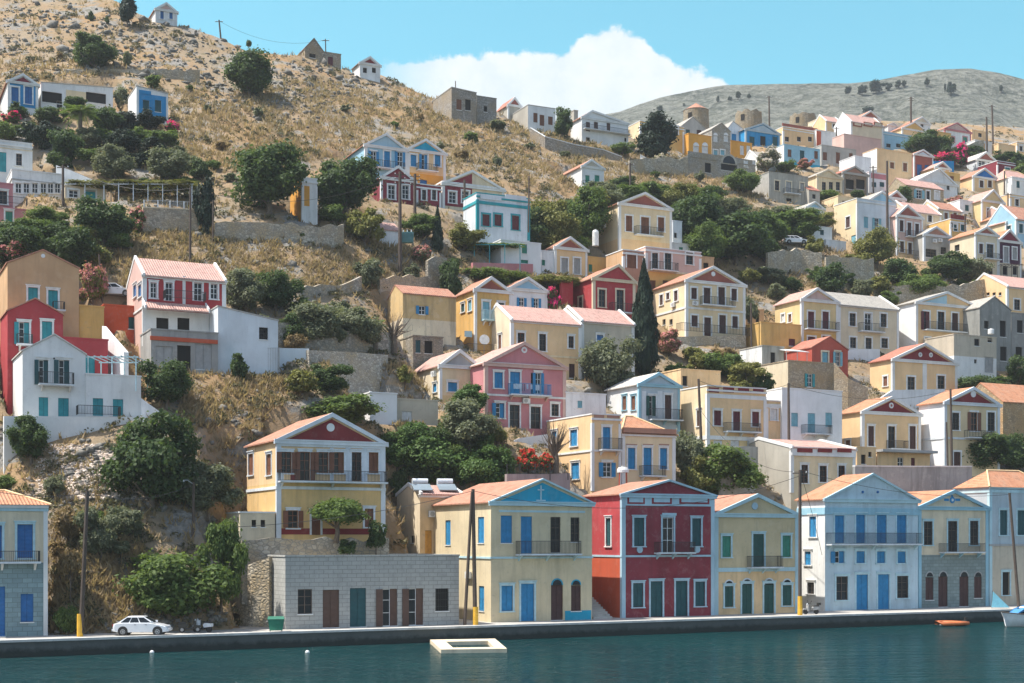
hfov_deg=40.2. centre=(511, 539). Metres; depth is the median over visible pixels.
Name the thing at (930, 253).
window
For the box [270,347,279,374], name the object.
fence
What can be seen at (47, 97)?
window
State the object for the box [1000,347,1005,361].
window
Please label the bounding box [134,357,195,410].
tree
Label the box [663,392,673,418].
door
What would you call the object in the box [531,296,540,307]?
window
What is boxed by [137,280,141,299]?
window
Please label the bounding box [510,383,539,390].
clothes line
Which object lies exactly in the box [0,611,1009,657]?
quay
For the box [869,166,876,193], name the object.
utility pole
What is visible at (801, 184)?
window
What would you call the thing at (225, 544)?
fig tree
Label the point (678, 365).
garden shrub
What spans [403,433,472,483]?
tree
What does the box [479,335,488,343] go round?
satellite dish
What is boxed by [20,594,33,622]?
window
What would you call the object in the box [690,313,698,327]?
window
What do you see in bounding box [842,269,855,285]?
terrace shrub
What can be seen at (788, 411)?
utility pole
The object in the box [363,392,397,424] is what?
terrace block
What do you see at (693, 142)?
house
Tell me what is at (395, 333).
dead tree
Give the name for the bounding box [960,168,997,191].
house
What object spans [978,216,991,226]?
cottage
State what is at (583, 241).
belt tree
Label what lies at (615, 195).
tree
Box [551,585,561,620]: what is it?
door
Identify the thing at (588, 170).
house
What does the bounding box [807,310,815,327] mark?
door
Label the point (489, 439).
grove tree
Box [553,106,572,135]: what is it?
tree
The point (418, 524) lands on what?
cottage
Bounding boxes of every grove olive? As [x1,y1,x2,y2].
[279,312,305,339]
[287,297,309,311]
[330,300,349,309]
[335,322,349,342]
[358,329,382,344]
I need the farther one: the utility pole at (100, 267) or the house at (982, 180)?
the house at (982, 180)
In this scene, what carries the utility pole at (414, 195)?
on the hillside
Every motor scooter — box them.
[176,616,200,632]
[193,615,214,631]
[803,600,820,613]
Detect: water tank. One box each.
[592,229,598,246]
[617,466,628,484]
[988,328,993,333]
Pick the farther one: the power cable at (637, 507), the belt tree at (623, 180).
the belt tree at (623, 180)
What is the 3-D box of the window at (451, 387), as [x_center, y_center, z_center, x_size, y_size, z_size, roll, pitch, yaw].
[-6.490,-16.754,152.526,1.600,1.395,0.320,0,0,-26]
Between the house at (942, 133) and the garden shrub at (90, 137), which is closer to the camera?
the garden shrub at (90, 137)
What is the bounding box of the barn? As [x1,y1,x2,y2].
[299,38,323,61]
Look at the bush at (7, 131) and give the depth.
189.73 m
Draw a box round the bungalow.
[38,82,112,109]
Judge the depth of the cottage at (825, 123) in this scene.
343.70 m
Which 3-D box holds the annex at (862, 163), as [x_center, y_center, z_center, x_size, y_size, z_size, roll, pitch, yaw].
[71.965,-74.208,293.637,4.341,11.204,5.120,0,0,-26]
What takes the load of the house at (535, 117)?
on the hillside
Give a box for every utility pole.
[57,165,68,206]
[77,491,88,636]
[98,254,102,302]
[189,187,191,261]
[212,200,213,241]
[215,20,222,38]
[394,172,405,275]
[410,174,419,213]
[463,180,465,198]
[463,492,472,624]
[471,489,477,624]
[528,176,529,232]
[626,163,633,184]
[697,379,702,441]
[750,303,751,346]
[766,96,771,125]
[787,383,789,439]
[793,470,806,614]
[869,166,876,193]
[886,161,888,238]
[908,97,913,122]
[946,422,948,465]
[949,389,952,465]
[964,214,965,231]
[986,117,987,151]
[989,105,994,143]
[1004,193,1011,205]
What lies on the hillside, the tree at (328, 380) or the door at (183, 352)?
the tree at (328, 380)
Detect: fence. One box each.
[143,200,191,207]
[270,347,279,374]
[506,463,568,479]
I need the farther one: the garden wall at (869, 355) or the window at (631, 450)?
the garden wall at (869, 355)
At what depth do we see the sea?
96.33 m
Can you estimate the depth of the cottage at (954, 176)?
297.85 m
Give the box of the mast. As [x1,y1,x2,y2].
[1008,493,1019,606]
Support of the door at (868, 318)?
in the house at (868, 322)
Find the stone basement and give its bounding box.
[683,151,755,178]
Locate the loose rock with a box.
[0,0,1022,633]
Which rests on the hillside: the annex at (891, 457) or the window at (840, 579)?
the annex at (891, 457)
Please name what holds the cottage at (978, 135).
on the hillside
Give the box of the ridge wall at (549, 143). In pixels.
[530,127,621,161]
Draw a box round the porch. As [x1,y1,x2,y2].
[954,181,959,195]
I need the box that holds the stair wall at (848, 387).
[834,363,867,409]
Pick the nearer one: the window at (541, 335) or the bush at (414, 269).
the window at (541, 335)
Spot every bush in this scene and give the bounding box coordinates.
[0,120,22,139]
[0,474,16,489]
[14,118,55,149]
[22,204,70,222]
[41,474,65,495]
[52,603,79,634]
[56,51,62,58]
[71,29,122,66]
[79,262,108,304]
[88,11,94,20]
[88,104,125,131]
[90,143,137,179]
[103,128,140,151]
[113,86,128,109]
[113,505,145,538]
[133,126,149,138]
[143,145,191,179]
[145,128,181,146]
[185,85,194,90]
[188,157,214,179]
[204,104,211,110]
[210,159,220,169]
[215,141,230,149]
[223,172,236,181]
[253,107,263,116]
[283,332,309,347]
[284,369,318,398]
[318,203,347,223]
[337,539,356,554]
[340,104,350,111]
[350,257,384,288]
[366,520,387,554]
[387,467,410,494]
[391,121,398,126]
[396,212,443,240]
[403,262,421,276]
[415,113,423,121]
[436,140,444,148]
[438,256,462,293]
[447,220,489,251]
[453,150,468,158]
[463,131,478,142]
[488,424,507,446]
[489,119,506,129]
[492,155,501,166]
[524,142,535,149]
[560,151,570,156]
[610,141,636,156]
[651,171,660,176]
[657,328,682,356]
[694,170,704,181]
[701,351,728,370]
[703,184,728,196]
[710,346,737,357]
[722,168,761,193]
[727,361,767,386]
[757,238,780,262]
[757,266,788,285]
[770,207,824,227]
[774,159,796,171]
[805,235,824,252]
[811,261,847,291]
[820,189,838,200]
[850,190,866,197]
[870,275,893,294]
[896,185,912,201]
[930,143,957,159]
[958,374,1012,388]
[967,144,985,156]
[992,150,1015,160]
[1005,354,1023,384]
[1008,150,1023,166]
[1011,164,1023,173]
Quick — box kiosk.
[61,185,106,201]
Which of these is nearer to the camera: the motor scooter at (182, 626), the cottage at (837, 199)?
the motor scooter at (182, 626)
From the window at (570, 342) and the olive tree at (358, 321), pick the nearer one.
the olive tree at (358, 321)
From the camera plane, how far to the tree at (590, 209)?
204.63 m
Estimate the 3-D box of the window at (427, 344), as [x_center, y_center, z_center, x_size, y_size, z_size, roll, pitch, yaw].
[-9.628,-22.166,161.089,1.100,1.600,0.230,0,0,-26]
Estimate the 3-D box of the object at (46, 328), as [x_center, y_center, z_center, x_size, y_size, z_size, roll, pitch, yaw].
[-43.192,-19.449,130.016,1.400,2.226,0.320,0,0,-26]
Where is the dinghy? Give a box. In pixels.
[934,617,969,625]
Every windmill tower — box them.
[683,103,708,128]
[735,109,761,128]
[789,112,815,128]
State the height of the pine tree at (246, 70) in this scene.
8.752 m
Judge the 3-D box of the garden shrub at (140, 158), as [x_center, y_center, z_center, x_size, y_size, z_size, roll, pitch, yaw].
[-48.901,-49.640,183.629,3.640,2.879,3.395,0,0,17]
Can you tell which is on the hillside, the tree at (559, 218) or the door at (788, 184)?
the tree at (559, 218)
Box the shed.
[374,222,397,246]
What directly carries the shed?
on the hillside
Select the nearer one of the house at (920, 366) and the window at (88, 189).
the window at (88, 189)
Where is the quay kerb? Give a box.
[0,609,1011,642]
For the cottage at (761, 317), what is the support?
on the hillside
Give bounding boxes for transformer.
[402,230,413,243]
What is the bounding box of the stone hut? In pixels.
[400,335,443,369]
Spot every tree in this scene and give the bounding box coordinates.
[0,223,47,252]
[3,411,50,464]
[38,224,102,268]
[46,125,86,163]
[53,504,81,542]
[57,549,81,602]
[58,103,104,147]
[63,95,87,112]
[71,193,140,246]
[72,504,121,558]
[94,406,203,510]
[112,548,237,623]
[118,0,138,26]
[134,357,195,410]
[173,459,250,521]
[192,176,216,235]
[194,516,249,614]
[221,45,276,96]
[224,138,313,213]
[225,267,269,312]
[230,353,249,379]
[246,40,251,46]
[256,269,306,312]
[285,298,343,341]
[306,496,370,542]
[308,363,355,393]
[310,153,385,217]
[336,305,385,342]
[344,204,385,246]
[373,319,387,353]
[375,311,412,356]
[381,430,405,443]
[385,442,413,470]
[394,420,431,454]
[396,364,413,391]
[399,421,427,433]
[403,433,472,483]
[404,459,438,483]
[425,421,454,445]
[437,396,502,450]
[443,441,471,472]
[448,381,489,412]
[454,443,517,485]
[470,433,497,450]
[530,197,581,240]
[530,205,550,228]
[530,225,548,248]
[536,225,583,249]
[541,421,570,473]
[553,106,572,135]
[564,199,577,215]
[566,182,612,238]
[570,188,610,206]
[576,235,591,254]
[576,334,644,387]
[587,180,607,187]
[590,183,625,206]
[609,175,640,187]
[616,182,654,199]
[634,109,680,157]
[640,178,672,199]
[660,180,700,207]
[670,189,724,237]
[676,428,705,477]
[677,452,716,489]
[682,218,730,259]
[682,442,767,494]
[696,185,725,205]
[713,207,773,265]
[717,196,753,219]
[736,91,740,97]
[746,294,759,323]
[750,231,773,257]
[751,209,774,227]
[759,204,793,213]
[761,213,790,242]
[788,220,821,237]
[814,212,836,226]
[844,86,851,93]
[849,224,902,268]
[857,85,867,93]
[862,105,874,112]
[868,79,884,91]
[881,256,920,284]
[884,82,892,90]
[894,272,949,293]
[895,80,901,87]
[901,128,954,153]
[919,250,973,279]
[924,77,929,84]
[945,81,956,92]
[959,257,994,281]
[962,431,1023,468]
[1003,430,1023,470]
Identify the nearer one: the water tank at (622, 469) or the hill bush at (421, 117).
the water tank at (622, 469)
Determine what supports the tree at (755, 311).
on the hillside
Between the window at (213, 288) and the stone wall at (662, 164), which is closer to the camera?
the window at (213, 288)
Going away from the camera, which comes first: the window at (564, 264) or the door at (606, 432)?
the door at (606, 432)
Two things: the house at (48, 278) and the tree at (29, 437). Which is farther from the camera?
the house at (48, 278)
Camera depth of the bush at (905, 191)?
274.21 m
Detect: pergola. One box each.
[61,179,116,199]
[86,355,147,390]
[106,179,203,206]
[474,242,525,262]
[998,264,1022,276]
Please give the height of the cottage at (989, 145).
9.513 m
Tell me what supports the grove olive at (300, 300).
on the hillside
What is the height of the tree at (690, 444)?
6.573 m
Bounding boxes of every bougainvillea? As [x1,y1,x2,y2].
[0,110,21,122]
[0,240,31,261]
[164,119,179,131]
[547,286,561,308]
[933,151,960,164]
[955,141,968,167]
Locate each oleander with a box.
[128,205,146,233]
[411,243,431,266]
[516,448,539,472]
[539,452,552,471]
[652,153,666,158]
[755,144,781,171]
[797,158,814,169]
[946,195,962,201]
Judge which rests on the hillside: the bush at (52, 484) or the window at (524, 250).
the bush at (52, 484)
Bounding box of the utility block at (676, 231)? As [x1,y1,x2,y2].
[672,220,682,242]
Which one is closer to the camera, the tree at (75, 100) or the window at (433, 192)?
the window at (433, 192)
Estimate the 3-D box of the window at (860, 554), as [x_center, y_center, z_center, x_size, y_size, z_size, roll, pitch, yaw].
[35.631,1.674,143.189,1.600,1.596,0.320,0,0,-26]
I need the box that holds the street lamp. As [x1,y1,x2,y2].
[183,480,194,536]
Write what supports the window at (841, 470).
in the house at (827, 459)
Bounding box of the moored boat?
[1001,605,1023,626]
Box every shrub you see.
[0,216,27,229]
[7,101,28,116]
[9,215,50,237]
[29,237,63,253]
[38,120,63,130]
[39,219,72,238]
[45,151,73,167]
[49,540,64,556]
[70,224,100,242]
[73,148,96,166]
[75,127,103,149]
[76,245,112,265]
[95,510,103,524]
[96,127,113,144]
[103,231,133,250]
[108,540,130,558]
[123,51,132,65]
[124,151,149,167]
[130,129,146,143]
[136,136,168,155]
[144,74,160,87]
[166,145,189,155]
[178,175,197,183]
[186,155,199,171]
[664,362,687,370]
[682,346,704,358]
[687,352,706,368]
[720,352,744,376]
[729,380,751,386]
[737,268,761,284]
[752,372,776,389]
[766,282,786,299]
[780,277,803,291]
[804,266,820,281]
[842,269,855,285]
[845,251,872,259]
[850,278,873,295]
[880,290,901,303]
[898,272,912,281]
[954,278,975,284]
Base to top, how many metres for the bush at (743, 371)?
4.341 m
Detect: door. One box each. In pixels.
[0,586,5,636]
[3,208,14,221]
[14,319,31,343]
[14,521,36,559]
[34,356,50,384]
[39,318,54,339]
[39,397,47,415]
[45,287,60,308]
[54,356,71,383]
[58,398,68,415]
[86,358,94,372]
[93,398,103,416]
[113,399,122,416]
[156,346,171,370]
[163,279,174,300]
[177,345,189,372]
[192,280,203,300]
[195,344,210,370]
[295,448,314,480]
[309,508,322,534]
[323,590,339,627]
[328,57,332,65]
[349,449,364,480]
[350,588,365,627]
[376,589,396,626]
[383,149,391,166]
[402,588,423,625]
[416,340,420,353]
[419,153,428,168]
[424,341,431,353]
[425,530,431,553]
[481,299,490,319]
[507,402,520,427]
[508,369,521,393]
[518,580,536,620]
[521,516,531,553]
[529,404,542,428]
[539,115,544,126]
[551,517,559,552]
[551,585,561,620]
[601,424,611,448]
[615,288,624,310]
[626,252,637,268]
[640,215,650,233]
[641,445,653,474]
[646,393,657,415]
[648,578,665,616]
[651,251,659,268]
[661,515,676,551]
[663,251,672,269]
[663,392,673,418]
[673,578,689,615]
[702,286,711,303]
[703,315,712,335]
[705,163,710,173]
[717,285,725,304]
[718,313,726,333]
[721,163,735,171]
[731,409,742,430]
[740,581,754,613]
[749,136,754,146]
[751,531,766,565]
[760,136,765,146]
[762,581,775,612]
[771,352,774,362]
[772,136,776,145]
[785,180,791,191]
[799,149,804,159]
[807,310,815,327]
[808,413,814,432]
[821,310,829,328]
[836,152,839,163]
[846,179,853,189]
[854,572,870,609]
[856,179,863,189]
[863,312,872,330]
[864,336,872,348]
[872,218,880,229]
[876,572,890,608]
[887,424,896,447]
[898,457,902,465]
[906,221,911,235]
[906,375,915,389]
[907,241,912,253]
[917,164,921,175]
[936,310,945,329]
[936,374,945,388]
[938,576,946,606]
[946,518,958,550]
[951,311,959,330]
[953,450,961,465]
[959,576,968,606]
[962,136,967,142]
[984,357,993,373]
[986,242,994,257]
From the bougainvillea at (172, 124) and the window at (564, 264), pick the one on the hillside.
the bougainvillea at (172, 124)
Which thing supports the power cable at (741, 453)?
attached to the utility pole at (799, 545)
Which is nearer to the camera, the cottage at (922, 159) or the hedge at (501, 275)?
the hedge at (501, 275)
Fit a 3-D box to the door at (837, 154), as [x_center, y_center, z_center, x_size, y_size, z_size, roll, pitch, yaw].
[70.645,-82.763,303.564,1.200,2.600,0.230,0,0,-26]
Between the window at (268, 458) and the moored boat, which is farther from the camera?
the moored boat
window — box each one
[0,152,6,172]
[0,188,9,205]
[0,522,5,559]
[10,85,19,104]
[13,181,23,193]
[14,151,23,166]
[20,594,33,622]
[21,181,31,193]
[23,85,33,104]
[25,284,40,300]
[30,181,39,193]
[38,181,47,193]
[42,91,61,104]
[45,181,55,193]
[53,181,61,193]
[67,187,79,198]
[86,92,106,104]
[86,188,96,200]
[128,317,133,329]
[132,281,136,299]
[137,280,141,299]
[143,100,148,111]
[148,279,158,299]
[154,100,161,112]
[156,318,167,328]
[159,11,164,19]
[168,9,173,19]
[177,318,188,329]
[208,281,219,300]
[246,450,253,476]
[251,520,256,527]
[258,327,268,340]
[260,520,265,527]
[264,450,271,476]
[277,448,296,474]
[283,507,302,528]
[297,589,312,614]
[314,449,333,474]
[332,449,346,474]
[362,505,376,527]
[366,449,381,474]
[368,149,378,165]
[387,183,396,199]
[395,151,404,167]
[402,184,410,199]
[402,411,411,421]
[409,153,417,167]
[416,306,428,314]
[421,188,427,200]
[431,190,437,200]
[431,380,436,393]
[433,154,441,167]
[435,588,449,611]
[444,520,450,545]
[446,379,459,392]
[447,190,457,203]
[456,99,461,110]
[459,300,464,313]
[461,189,470,202]
[465,99,469,110]
[467,297,472,312]
[477,517,483,543]
[478,586,483,611]
[481,212,490,226]
[492,369,504,388]
[492,400,506,418]
[493,212,502,226]
[496,300,505,304]
[497,332,501,348]
[499,583,515,612]
[500,515,512,543]
[511,213,520,230]
[516,330,526,343]
[517,296,526,306]
[521,244,526,253]
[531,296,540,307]
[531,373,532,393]
[533,113,536,122]
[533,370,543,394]
[537,331,547,351]
[548,116,552,125]
[549,401,560,416]
[550,428,556,443]
[560,256,569,274]
[567,333,575,348]
[568,426,578,447]
[569,364,574,378]
[570,460,579,479]
[570,517,579,542]
[571,585,581,611]
[572,256,581,274]
[577,295,582,307]
[577,401,582,408]
[595,332,605,342]
[597,287,606,307]
[599,459,615,477]
[603,515,611,546]
[620,393,627,411]
[624,214,633,232]
[626,445,637,469]
[629,393,636,411]
[631,580,645,608]
[632,515,646,546]
[650,280,654,288]
[656,215,665,232]
[658,292,663,306]
[658,445,669,469]
[665,291,670,300]
[673,288,678,301]
[683,376,687,386]
[684,250,694,265]
[690,286,698,299]
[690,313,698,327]
[690,515,703,546]
[693,146,698,151]
[693,579,707,606]
[695,407,701,426]
[702,146,707,153]
[712,408,723,426]
[720,149,725,155]
[720,533,733,557]
[722,583,735,607]
[730,287,738,301]
[730,440,738,446]
[731,314,738,328]
[740,145,743,154]
[750,409,760,427]
[769,406,778,420]
[774,179,780,191]
[780,312,784,322]
[780,533,793,557]
[780,582,793,606]
[787,148,792,157]
[787,312,792,322]
[789,339,794,346]
[791,413,797,426]
[799,181,804,191]
[799,462,809,483]
[803,549,811,565]
[805,373,814,387]
[805,579,815,594]
[806,335,816,340]
[807,514,817,537]
[813,149,818,159]
[818,463,828,482]
[821,350,829,362]
[822,182,825,190]
[823,152,826,160]
[825,413,832,427]
[829,182,832,189]
[831,548,846,563]
[833,350,842,366]
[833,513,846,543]
[834,574,849,600]
[836,182,839,190]
[837,463,846,477]
[843,438,850,445]
[844,215,850,228]
[848,311,857,326]
[849,335,857,348]
[854,512,867,532]
[855,549,866,563]
[861,455,866,464]
[864,217,868,228]
[867,424,875,446]
[875,512,888,532]
[875,549,887,563]
[879,312,887,327]
[880,336,889,348]
[882,374,888,386]
[889,161,894,168]
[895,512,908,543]
[895,573,910,598]
[896,549,907,563]
[898,219,904,232]
[899,240,905,252]
[902,161,907,171]
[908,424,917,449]
[914,188,924,199]
[914,222,919,235]
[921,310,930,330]
[922,519,934,545]
[925,190,930,199]
[925,577,933,600]
[926,249,935,257]
[927,215,933,222]
[934,190,939,199]
[940,247,945,254]
[943,211,948,219]
[952,411,960,430]
[953,223,958,231]
[960,223,963,231]
[968,410,980,431]
[968,518,980,545]
[974,339,979,346]
[974,577,982,598]
[978,242,983,253]
[979,179,983,187]
[984,321,987,329]
[986,410,996,431]
[987,179,992,187]
[998,508,1009,535]
[1000,321,1006,337]
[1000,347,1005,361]
[1001,570,1011,595]
[1003,246,1009,263]
[1003,266,1007,275]
[1011,246,1017,260]
[1013,266,1016,275]
[1013,298,1021,310]
[1014,198,1019,206]
[1015,180,1020,188]
[1016,347,1022,357]
[1016,508,1023,535]
[1017,320,1023,333]
[1018,222,1023,233]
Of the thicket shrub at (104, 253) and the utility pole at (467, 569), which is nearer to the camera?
the utility pole at (467, 569)
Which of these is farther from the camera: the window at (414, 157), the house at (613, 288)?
the window at (414, 157)
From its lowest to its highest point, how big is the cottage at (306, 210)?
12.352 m
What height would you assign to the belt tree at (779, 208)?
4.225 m
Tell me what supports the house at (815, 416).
on the hillside
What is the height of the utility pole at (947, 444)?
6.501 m
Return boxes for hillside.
[0,0,1023,634]
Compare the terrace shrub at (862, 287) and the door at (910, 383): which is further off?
the terrace shrub at (862, 287)
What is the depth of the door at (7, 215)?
162.32 m
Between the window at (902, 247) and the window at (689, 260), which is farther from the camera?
the window at (902, 247)
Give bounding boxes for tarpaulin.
[991,591,1009,607]
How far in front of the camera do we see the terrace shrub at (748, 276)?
213.92 m
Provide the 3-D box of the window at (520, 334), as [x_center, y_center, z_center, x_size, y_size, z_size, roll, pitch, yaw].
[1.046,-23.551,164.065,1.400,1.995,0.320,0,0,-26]
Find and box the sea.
[0,622,1023,682]
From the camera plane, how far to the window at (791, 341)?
192.76 m
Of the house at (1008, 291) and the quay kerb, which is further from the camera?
the house at (1008, 291)
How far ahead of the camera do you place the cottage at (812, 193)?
263.42 m
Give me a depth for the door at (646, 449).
146.79 m
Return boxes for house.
[0,139,32,182]
[0,182,13,207]
[0,249,79,336]
[0,297,63,415]
[0,489,51,636]
[11,333,86,416]
[101,303,133,343]
[126,255,227,373]
[225,511,275,613]
[244,413,388,541]
[267,553,459,628]
[343,133,408,178]
[369,165,417,204]
[407,138,447,184]
[431,478,595,621]
[433,87,476,124]
[436,170,505,210]
[455,276,513,354]
[463,192,530,257]
[469,341,568,435]
[476,95,496,123]
[490,239,541,274]
[491,303,583,380]
[505,277,549,308]
[511,104,555,132]
[544,236,589,277]
[546,413,623,493]
[563,159,605,186]
[571,110,630,146]
[573,264,637,319]
[582,479,717,617]
[598,192,673,254]
[604,372,683,435]
[621,415,678,484]
[628,120,684,154]
[635,246,701,290]
[652,266,749,336]
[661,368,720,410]
[676,116,705,134]
[680,385,766,448]
[684,133,711,154]
[699,122,730,155]
[715,493,797,614]
[725,121,742,140]
[738,123,781,147]
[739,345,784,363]
[748,437,857,511]
[752,171,807,204]
[760,360,836,389]
[766,387,842,443]
[773,287,840,341]
[775,144,819,167]
[776,123,816,146]
[794,473,922,610]
[808,169,843,192]
[813,144,855,166]
[826,292,899,353]
[833,112,883,147]
[834,198,896,242]
[836,165,869,195]
[842,396,923,449]
[862,148,911,183]
[862,191,895,202]
[868,343,959,392]
[883,131,911,149]
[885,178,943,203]
[888,190,906,201]
[889,205,924,257]
[890,121,925,136]
[895,200,942,229]
[896,291,972,347]
[908,490,991,607]
[909,168,958,198]
[913,226,951,260]
[916,387,1002,476]
[923,200,962,220]
[927,214,966,237]
[935,122,972,148]
[937,131,950,139]
[949,226,1001,274]
[952,469,1023,605]
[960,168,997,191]
[962,151,996,169]
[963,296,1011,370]
[969,189,1005,226]
[975,272,1023,312]
[976,382,1023,441]
[977,160,1015,175]
[981,221,1007,232]
[986,204,1023,247]
[997,229,1022,277]
[1000,193,1023,207]
[1007,176,1023,194]
[1009,141,1023,153]
[1011,312,1023,368]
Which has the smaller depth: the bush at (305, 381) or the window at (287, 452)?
the window at (287, 452)
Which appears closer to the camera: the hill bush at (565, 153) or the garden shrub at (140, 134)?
the garden shrub at (140, 134)
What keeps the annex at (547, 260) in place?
on the hillside
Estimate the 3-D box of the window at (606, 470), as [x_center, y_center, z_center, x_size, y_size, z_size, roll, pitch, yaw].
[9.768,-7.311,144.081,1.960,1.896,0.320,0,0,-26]
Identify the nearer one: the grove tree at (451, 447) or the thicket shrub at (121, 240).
the grove tree at (451, 447)
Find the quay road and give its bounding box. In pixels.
[0,605,1021,639]
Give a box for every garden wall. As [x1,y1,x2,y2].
[3,416,145,472]
[56,165,91,183]
[280,348,308,372]
[505,473,569,489]
[513,434,547,447]
[560,280,572,306]
[719,446,757,494]
[848,349,879,361]
[852,465,971,491]
[880,389,944,410]
[933,161,953,171]
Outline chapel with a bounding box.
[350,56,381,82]
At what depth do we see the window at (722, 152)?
290.14 m
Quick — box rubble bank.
[26,443,155,500]
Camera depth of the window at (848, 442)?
170.65 m
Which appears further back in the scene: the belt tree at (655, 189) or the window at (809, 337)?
the belt tree at (655, 189)
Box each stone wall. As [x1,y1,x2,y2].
[64,68,199,82]
[142,207,198,232]
[214,221,343,247]
[240,557,271,626]
[241,537,388,603]
[278,322,390,352]
[297,276,361,297]
[306,350,387,393]
[377,274,439,293]
[426,256,446,281]
[628,157,687,175]
[766,248,821,274]
[825,255,873,288]
[873,279,983,302]
[967,140,983,152]
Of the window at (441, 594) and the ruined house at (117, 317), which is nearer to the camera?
the window at (441, 594)
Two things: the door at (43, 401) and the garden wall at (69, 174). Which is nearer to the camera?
the door at (43, 401)
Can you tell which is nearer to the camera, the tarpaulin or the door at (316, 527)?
the door at (316, 527)
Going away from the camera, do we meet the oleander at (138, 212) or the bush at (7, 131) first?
the oleander at (138, 212)
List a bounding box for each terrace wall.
[471,263,532,282]
[676,336,745,347]
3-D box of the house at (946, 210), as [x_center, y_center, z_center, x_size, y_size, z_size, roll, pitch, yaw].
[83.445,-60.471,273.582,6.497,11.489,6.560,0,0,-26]
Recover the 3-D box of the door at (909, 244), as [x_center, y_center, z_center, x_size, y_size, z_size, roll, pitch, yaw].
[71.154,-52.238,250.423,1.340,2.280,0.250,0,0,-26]
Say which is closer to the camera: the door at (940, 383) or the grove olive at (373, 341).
the grove olive at (373, 341)
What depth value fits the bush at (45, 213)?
158.10 m
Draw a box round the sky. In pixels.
[114,0,1023,119]
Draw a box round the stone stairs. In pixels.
[592,597,611,618]
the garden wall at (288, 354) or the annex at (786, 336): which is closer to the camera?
the garden wall at (288, 354)
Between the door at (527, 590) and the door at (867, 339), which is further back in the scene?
the door at (867, 339)
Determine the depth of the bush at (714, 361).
177.40 m
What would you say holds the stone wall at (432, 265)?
on the hillside
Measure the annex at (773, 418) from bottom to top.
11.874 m
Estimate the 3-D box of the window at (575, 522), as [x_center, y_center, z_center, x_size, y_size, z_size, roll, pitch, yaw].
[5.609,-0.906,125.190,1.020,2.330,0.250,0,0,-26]
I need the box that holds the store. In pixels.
[140,328,218,374]
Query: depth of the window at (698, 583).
132.35 m
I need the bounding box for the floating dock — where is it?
[430,639,506,652]
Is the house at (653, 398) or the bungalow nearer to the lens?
the house at (653, 398)
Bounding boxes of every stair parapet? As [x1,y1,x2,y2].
[102,326,128,374]
[141,398,160,417]
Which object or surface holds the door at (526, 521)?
in the house at (533, 561)
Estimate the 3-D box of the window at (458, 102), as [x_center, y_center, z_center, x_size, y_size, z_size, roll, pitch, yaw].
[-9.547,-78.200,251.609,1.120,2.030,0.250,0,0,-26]
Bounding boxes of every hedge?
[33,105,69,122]
[118,110,143,130]
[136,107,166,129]
[301,391,386,424]
[459,266,529,283]
[528,274,581,288]
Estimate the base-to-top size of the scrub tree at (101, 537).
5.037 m
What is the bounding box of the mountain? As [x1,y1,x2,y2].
[605,69,1023,129]
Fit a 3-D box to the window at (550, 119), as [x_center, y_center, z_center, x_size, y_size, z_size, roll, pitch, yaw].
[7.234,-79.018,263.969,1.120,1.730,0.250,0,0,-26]
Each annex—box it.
[0,195,27,221]
[62,336,108,373]
[76,373,141,416]
[79,304,104,338]
[209,305,278,374]
[323,51,340,68]
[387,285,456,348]
[416,183,441,207]
[541,250,553,273]
[565,305,635,378]
[605,249,644,301]
[701,256,714,268]
[746,321,801,351]
[767,400,780,438]
[839,155,870,171]
[876,449,937,465]
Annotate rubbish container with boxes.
[267,616,284,631]
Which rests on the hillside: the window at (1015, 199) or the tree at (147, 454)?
the tree at (147, 454)
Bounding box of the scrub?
[0,0,1022,628]
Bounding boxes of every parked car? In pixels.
[103,283,126,295]
[112,615,172,635]
[782,235,806,243]
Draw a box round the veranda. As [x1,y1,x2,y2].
[6,168,61,207]
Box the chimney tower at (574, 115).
[570,110,577,120]
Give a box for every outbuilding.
[397,398,438,425]
[565,392,606,416]
[805,226,831,241]
[814,129,835,146]
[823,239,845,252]
[832,133,880,155]
[854,446,876,464]
[924,333,996,378]
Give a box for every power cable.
[0,492,85,496]
[65,167,188,190]
[89,484,192,498]
[194,174,397,201]
[240,491,470,526]
[475,476,798,507]
[698,407,798,471]
[792,385,949,399]
[801,475,821,553]
[803,471,1008,495]
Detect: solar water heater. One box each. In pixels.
[411,478,432,492]
[436,478,457,490]
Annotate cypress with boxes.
[430,204,443,252]
[632,258,660,374]
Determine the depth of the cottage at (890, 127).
353.43 m
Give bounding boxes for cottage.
[0,73,39,115]
[128,85,168,124]
[148,2,178,25]
[290,177,317,224]
[395,482,461,553]
[415,349,476,402]
[496,97,522,120]
[587,256,605,275]
[672,242,689,250]
[731,140,751,157]
[744,150,778,170]
[746,309,764,324]
[784,336,848,376]
[794,201,825,212]
[805,186,820,203]
[808,119,815,126]
[812,114,837,131]
[821,195,854,207]
[858,110,881,122]
[866,171,885,193]
[883,122,899,131]
[900,116,931,129]
[912,149,934,176]
[920,161,951,174]
[944,171,959,181]
[948,199,973,217]
[965,139,991,153]
[969,129,985,140]
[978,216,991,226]
[988,206,996,216]
[992,143,1014,153]
[995,169,1023,195]
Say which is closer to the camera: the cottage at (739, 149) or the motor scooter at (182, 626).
the motor scooter at (182, 626)
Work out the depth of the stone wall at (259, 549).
117.36 m
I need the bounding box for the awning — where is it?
[779,349,808,359]
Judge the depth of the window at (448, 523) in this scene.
130.01 m
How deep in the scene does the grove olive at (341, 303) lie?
156.49 m

